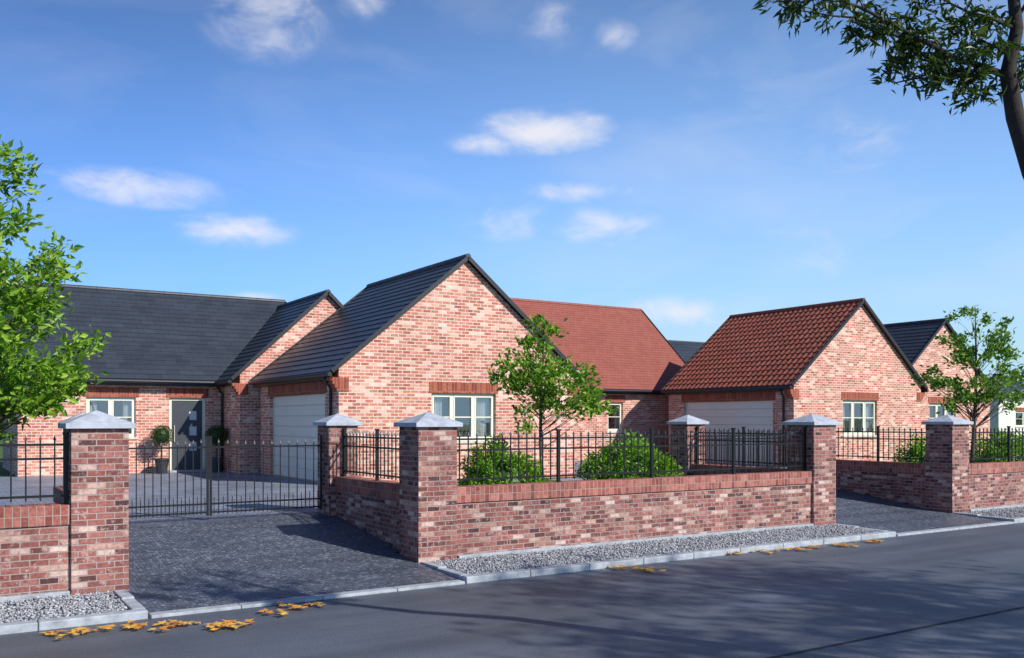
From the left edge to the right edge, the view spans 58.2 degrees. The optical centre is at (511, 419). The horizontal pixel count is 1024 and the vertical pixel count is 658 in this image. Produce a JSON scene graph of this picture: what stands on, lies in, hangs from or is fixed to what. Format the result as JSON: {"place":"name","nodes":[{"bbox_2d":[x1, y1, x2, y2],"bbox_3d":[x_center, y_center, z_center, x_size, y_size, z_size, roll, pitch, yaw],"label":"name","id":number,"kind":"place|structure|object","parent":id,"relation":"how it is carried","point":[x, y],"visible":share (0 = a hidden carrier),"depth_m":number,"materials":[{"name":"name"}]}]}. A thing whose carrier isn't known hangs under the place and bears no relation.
{"place":"outdoors","nodes":[
{"label":"outdoors","id":0,"kind":"place"},
{"bbox_2d":[0,461,786,521],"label":"courtyard paving","id":1,"kind":"structure","parent":0,"point":[18,485],"depth_m":18.11,"materials":[{"name":"grey stone"}]},
{"bbox_2d":[148,425,172,473],"bbox_3d":[-9.205,0.762,24.142,0.620,1.296,0.615,0,0,-32],"label":"potted topiary","id":2,"kind":"object","parent":1,"relation":"on","point":[159,435],"visible":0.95,"depth_m":24.01,"materials":[{"name":"green plant"}]},
{"bbox_2d":[0,281,343,476],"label":"brick bungalow","id":3,"kind":"object","parent":1,"relation":"on","point":[186,367],"visible":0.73,"depth_m":24.98,"materials":[{"name":"red brick"}]},
{"bbox_2d":[86,397,137,438],"bbox_3d":[-10.630,-0.065,24.249,1.400,1.450,0.810,0,0,-32],"label":"window","id":4,"kind":"structure","parent":3,"relation":"in","point":[120,407],"depth_m":24.30,"materials":[{"name":"beige paint"}]},
{"bbox_2d":[172,400,201,469],"bbox_3d":[-8.854,0.440,25.043,0.809,1.920,0.050,0,0,-36],"label":"door","id":5,"kind":"structure","parent":3,"relation":"in","point":[186,415],"depth_m":25.05,"materials":[{"name":"paint"}]},
{"bbox_2d":[205,425,227,471],"bbox_3d":[-8.007,0.762,24.904,0.620,1.296,0.615,0,0,-32],"label":"potted topiary","id":6,"kind":"object","parent":1,"relation":"on","point":[217,433],"visible":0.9,"depth_m":24.77,"materials":[{"name":"green plant"}]},
{"bbox_2d":[0,439,1011,485],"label":"lawn","id":7,"kind":"structure","parent":0,"point":[4,472],"depth_m":24.73,"materials":[{"name":"green plant"}]},
{"bbox_2d":[248,253,585,482],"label":"gabled garage","id":8,"kind":"structure","parent":7,"relation":"on","point":[383,355],"depth_m":21.34,"materials":[{"name":"brick"}]},
{"bbox_2d":[273,394,324,480],"bbox_3d":[-5.048,0.410,21.975,0.078,2.000,3.900,0,0,-32],"label":"garage door","id":9,"kind":"structure","parent":8,"relation":"in","point":[294,416],"depth_m":22.18,"materials":[{"name":"paint"}]},
{"bbox_2d":[432,393,497,443],"bbox_3d":[-1.295,-0.060,21.537,1.900,1.500,0.810,0,0,-32],"label":"window","id":10,"kind":"structure","parent":8,"relation":"in","point":[475,411],"depth_m":21.72,"materials":[{"name":"beige paint"}]},
{"bbox_2d":[510,298,685,460],"bbox_3d":[1.945,-1.386,35.315,7.899,6.272,7.679,0,0,-32],"label":"brick bungalow","id":11,"kind":"object","parent":7,"relation":"on","point":[633,355],"visible":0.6,"depth_m":33.58,"materials":[{"name":"red brick"}]},
{"bbox_2d":[606,402,623,432],"bbox_3d":[3.432,-0.100,32.605,0.900,1.420,0.810,0,0,-32],"label":"window","id":12,"kind":"structure","parent":11,"relation":"in","point":[614,423],"depth_m":32.58,"materials":[{"name":"beige paint"}]},
{"bbox_2d":[667,340,704,361],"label":"brick bungalow","id":13,"kind":"object","parent":7,"relation":"on","point":[686,351],"visible":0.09,"depth_m":55.17,"materials":[{"name":"stone"}]},
{"bbox_2d":[660,298,928,465],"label":"gabled garage","id":14,"kind":"structure","parent":7,"relation":"on","point":[847,364],"depth_m":29.33,"materials":[{"name":"brick"}]},
{"bbox_2d":[686,400,772,465],"bbox_3d":[6.991,0.410,29.636,0.078,2.000,3.900,0,0,-32],"label":"garage door","id":15,"kind":"structure","parent":14,"relation":"in","point":[751,415],"depth_m":29.33,"materials":[{"name":"paint"}]},
{"bbox_2d":[841,400,876,436],"bbox_3d":[10.745,-0.060,29.198,1.900,1.500,0.810,0,0,-32],"label":"window","id":16,"kind":"structure","parent":14,"relation":"in","point":[859,414],"depth_m":29.36,"materials":[{"name":"beige paint"}]},
{"bbox_2d":[883,318,996,454],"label":"gabled garage","id":17,"kind":"structure","parent":7,"relation":"on","point":[916,342],"depth_m":34.71,"materials":[{"name":"brick"}]},
{"bbox_2d":[929,403,953,418],"bbox_3d":[15.996,-0.060,34.971,1.900,1.500,0.708,0,0,-32],"label":"window","id":18,"kind":"structure","parent":17,"relation":"in","point":[933,407],"depth_m":35.14,"materials":[{"name":"beige paint"}]},
{"bbox_2d":[986,377,1023,441],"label":"house","id":19,"kind":"structure","parent":7,"relation":"on","point":[1014,419],"depth_m":59.72,"materials":[{"name":"beige paint"}]},
{"bbox_2d":[1015,411,1023,427],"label":"window","id":20,"kind":"structure","parent":19,"relation":"in","point":[1019,414],"depth_m":61.50,"materials":[{"name":"beige paint"}]},
{"bbox_2d":[0,522,1023,657],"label":"road","id":21,"kind":"structure","parent":0,"point":[761,604],"depth_m":8.55,"materials":[{"name":"grey asphalt"}]},
{"bbox_2d":[39,539,883,639],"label":"fallen leaves","id":22,"kind":"object","parent":21,"relation":"on","point":[180,622],"visible":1,"depth_m":8.16,"materials":[{"name":"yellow plant"}]},
{"bbox_2d":[767,606,1023,657],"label":"road joint","id":23,"kind":"object","parent":21,"relation":"on","point":[892,633],"depth_m":7.85,"materials":[{"name":"grey asphalt"}]},
{"bbox_2d":[0,0,1023,378],"label":"sky","id":24,"kind":"structure","parent":0,"point":[692,165],"materials":[{"name":"blue"}]},
{"bbox_2d":[0,506,1023,622],"bbox_3d":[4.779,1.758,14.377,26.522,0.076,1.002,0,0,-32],"label":"gravel","id":25,"kind":"structure","parent":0,"point":[78,601],"depth_m":11.79,"materials":[{"name":"grey gravel"}]},
{"bbox_2d":[127,489,1003,612],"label":"driveway","id":26,"kind":"structure","parent":0,"point":[176,564],"depth_m":11.26,"materials":[{"name":"grey stone"}]},
{"label":"ground","id":27,"kind":"structure","parent":0,"visible":0},
{"bbox_2d":[0,503,70,595],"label":"boundary wall","id":28,"kind":"structure","parent":27,"relation":"on","point":[34,548],"depth_m":9.02,"materials":[{"name":"brick"}]},
{"bbox_2d":[0,432,68,503],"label":"iron railing","id":29,"kind":"object","parent":28,"relation":"on","point":[65,458],"visible":1,"depth_m":9.16,"materials":[{"name":"black metal"}]},
{"bbox_2d":[53,486,62,502],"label":"boundary wall","id":30,"kind":"structure","parent":27,"relation":"on","point":[59,489],"depth_m":11.34,"materials":[{"name":"brick"}]},
{"bbox_2d":[58,412,85,431],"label":"brick pillar","id":31,"kind":"structure","parent":27,"relation":"on","point":[80,414],"depth_m":12.06,"materials":[{"name":"stone"}]},
{"bbox_2d":[129,436,208,517],"bbox_3d":[-4.879,0.797,12.636,1.394,1.125,0.040,0,0,-32],"label":"gate leaf","id":32,"kind":"object","parent":31,"relation":"attached to","point":[189,504],"visible":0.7,"depth_m":12.75,"materials":[{"name":"black metal"}]},
{"bbox_2d":[58,410,135,596],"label":"brick pillar","id":33,"kind":"structure","parent":27,"relation":"on","point":[98,473],"depth_m":9.29,"materials":[{"name":"brick"}]},
{"bbox_2d":[313,413,362,515],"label":"brick pillar","id":34,"kind":"structure","parent":27,"relation":"on","point":[330,430],"depth_m":13.82,"materials":[{"name":"brick"}]},
{"bbox_2d":[209,435,321,515],"bbox_3d":[-3.580,0.797,13.463,1.664,1.125,0.040,0,0,-32],"label":"gate leaf","id":35,"kind":"object","parent":34,"relation":"attached to","point":[263,500],"visible":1,"depth_m":13.43,"materials":[{"name":"black metal"}]},
{"bbox_2d":[335,476,398,552],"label":"boundary wall","id":36,"kind":"structure","parent":27,"relation":"on","point":[370,505],"depth_m":12.70,"materials":[{"name":"brick"}]},
{"bbox_2d":[342,428,398,480],"bbox_3d":[-1.882,0.489,12.830,0.054,0.722,2.426,0,0,-32],"label":"iron railing","id":37,"kind":"object","parent":36,"relation":"on","point":[345,452],"visible":0.74,"depth_m":12.98,"materials":[{"name":"black metal"}]},
{"bbox_2d":[394,412,462,562],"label":"brick pillar","id":38,"kind":"structure","parent":27,"relation":"on","point":[427,486],"depth_m":11.38,"materials":[{"name":"brick"}]},
{"bbox_2d":[0,512,1023,634],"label":"kerb","id":39,"kind":"structure","parent":27,"relation":"on","point":[136,610],"depth_m":10.87,"materials":[{"name":"concrete"}]},
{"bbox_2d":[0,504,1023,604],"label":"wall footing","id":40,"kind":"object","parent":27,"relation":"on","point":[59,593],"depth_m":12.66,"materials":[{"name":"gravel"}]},
{"bbox_2d":[149,521,1013,618],"bbox_3d":[2.730,1.840,12.390,14.424,0.080,0.135,0,0,-32],"label":"drive edging","id":41,"kind":"object","parent":27,"relation":"on","point":[289,600],"visible":0.61,"depth_m":9.47,"materials":[{"name":"concrete"}]},
{"bbox_2d":[457,471,811,554],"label":"boundary wall","id":42,"kind":"structure","parent":27,"relation":"on","point":[504,517],"depth_m":13.00,"materials":[{"name":"brick"}]},
{"bbox_2d":[457,427,806,482],"bbox_3d":[2.044,0.489,13.450,6.686,0.722,0.054,0,0,-32],"label":"iron railing","id":43,"kind":"object","parent":42,"relation":"on","point":[651,446],"visible":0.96,"depth_m":13.27,"materials":[{"name":"black metal"}]},
{"bbox_2d":[667,415,708,475],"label":"brick pillar","id":44,"kind":"structure","parent":27,"relation":"on","point":[687,423],"depth_m":17.72,"materials":[{"name":"brick"}]},
{"bbox_2d":[706,431,757,466],"bbox_3d":[4.355,0.797,18.512,1.684,1.125,0.040,0,0,-32],"label":"gate leaf","id":45,"kind":"object","parent":44,"relation":"attached to","point":[730,438],"visible":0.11,"depth_m":18.54,"materials":[{"name":"black metal"}]},
{"bbox_2d":[691,464,786,474],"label":"boundary wall","id":46,"kind":"structure","parent":27,"relation":"on","point":[700,466],"depth_m":16.95,"materials":[{"name":"brick"}]},
{"bbox_2d":[696,426,786,466],"bbox_3d":[4.209,0.489,16.706,0.054,0.722,2.426,0,0,-32],"label":"iron railing","id":47,"kind":"object","parent":46,"relation":"on","point":[742,441],"visible":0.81,"depth_m":16.68,"materials":[{"name":"black metal"}]},
{"bbox_2d":[782,414,840,525],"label":"brick pillar","id":48,"kind":"structure","parent":27,"relation":"on","point":[820,448],"depth_m":15.26,"materials":[{"name":"brick"}]},
{"bbox_2d":[836,459,925,508],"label":"boundary wall","id":49,"kind":"structure","parent":27,"relation":"on","point":[903,482],"depth_m":18.50,"materials":[{"name":"brick"}]},
{"bbox_2d":[836,426,925,460],"bbox_3d":[7.482,0.489,18.789,0.054,0.722,2.426,0,0,-32],"label":"iron railing","id":50,"kind":"object","parent":49,"relation":"on","point":[878,438],"visible":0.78,"depth_m":18.76,"materials":[{"name":"black metal"}]},
{"bbox_2d":[921,415,973,512],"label":"brick pillar","id":51,"kind":"structure","parent":27,"relation":"on","point":[947,463],"depth_m":17.37,"materials":[{"name":"brick"}]},
{"bbox_2d":[969,461,1023,508],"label":"boundary wall","id":52,"kind":"structure","parent":27,"relation":"on","point":[993,484],"depth_m":18.05,"materials":[{"name":"brick"}]},
{"bbox_2d":[969,426,1023,461],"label":"iron railing","id":53,"kind":"object","parent":52,"relation":"on","point":[1008,439],"visible":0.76,"depth_m":18.37,"materials":[{"name":"black metal"}]},
{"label":"front garden ground","id":54,"kind":"structure","parent":0,"visible":0},
{"bbox_2d":[0,134,114,443],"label":"garden tree","id":55,"kind":"object","parent":54,"relation":"on","point":[15,301],"visible":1,"depth_m":10.07,"materials":[{"name":"green plant"}]},
{"bbox_2d":[457,432,549,485],"bbox_3d":[-0.188,0.836,14.761,1.560,1.278,1.566,0,0,11],"label":"round shrub","id":56,"kind":"object","parent":54,"relation":"on","point":[498,465],"visible":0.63,"depth_m":14.54,"materials":[{"name":"green plant"}]},
{"bbox_2d":[487,313,618,481],"bbox_3d":[0.655,-0.123,14.881,2.096,3.193,1.580,0,0,17],"label":"garden tree","id":57,"kind":"object","parent":54,"relation":"on","point":[536,373],"visible":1,"depth_m":14.73,"materials":[{"name":"green plant"}]},
{"bbox_2d":[574,429,683,479],"bbox_3d":[2.091,0.809,16.107,1.929,1.334,1.952,0,0,24],"label":"round shrub","id":58,"kind":"object","parent":54,"relation":"on","point":[620,460],"visible":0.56,"depth_m":15.68,"materials":[{"name":"green plant"}]},
{"bbox_2d":[890,429,925,462],"bbox_3d":[9.329,0.857,21.127,1.217,1.310,1.174,0,0,-32],"label":"round shrub","id":59,"kind":"object","parent":54,"relation":"on","point":[918,449],"visible":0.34,"depth_m":20.92,"materials":[{"name":"green plant"}]},
{"bbox_2d":[908,305,1023,462],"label":"garden tree","id":60,"kind":"object","parent":54,"relation":"on","point":[964,395],"visible":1,"depth_m":21.73,"materials":[{"name":"green plant"}]},
{"bbox_2d":[969,425,1023,462],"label":"round shrub","id":61,"kind":"object","parent":54,"relation":"on","point":[996,449],"visible":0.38,"depth_m":21.96,"materials":[{"name":"green plant"}]},
{"bbox_3d":[6.708,0.886,20.015,0.580,1.968,0.580,0,0,-32],"label":"brick pillar","id":62,"kind":"object","parent":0,"visible":0},
{"bbox_2d":[758,436,786,467],"bbox_3d":[5.785,0.797,19.422,1.684,1.125,0.040,0,0,-32],"label":"gate leaf","id":63,"kind":"object","parent":62,"relation":"attached to","point":[775,450],"visible":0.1,"depth_m":19.24,"materials":[{"name":"black metal"}]},
{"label":"near pavement","id":64,"kind":"structure","parent":0,"visible":0},
{"bbox_2d":[751,0,1023,178],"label":"roadside tree","id":65,"kind":"object","parent":64,"relation":"on","point":[939,60],"visible":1,"depth_m":5.94,"materials":[{"name":"green plant"}]}
]}

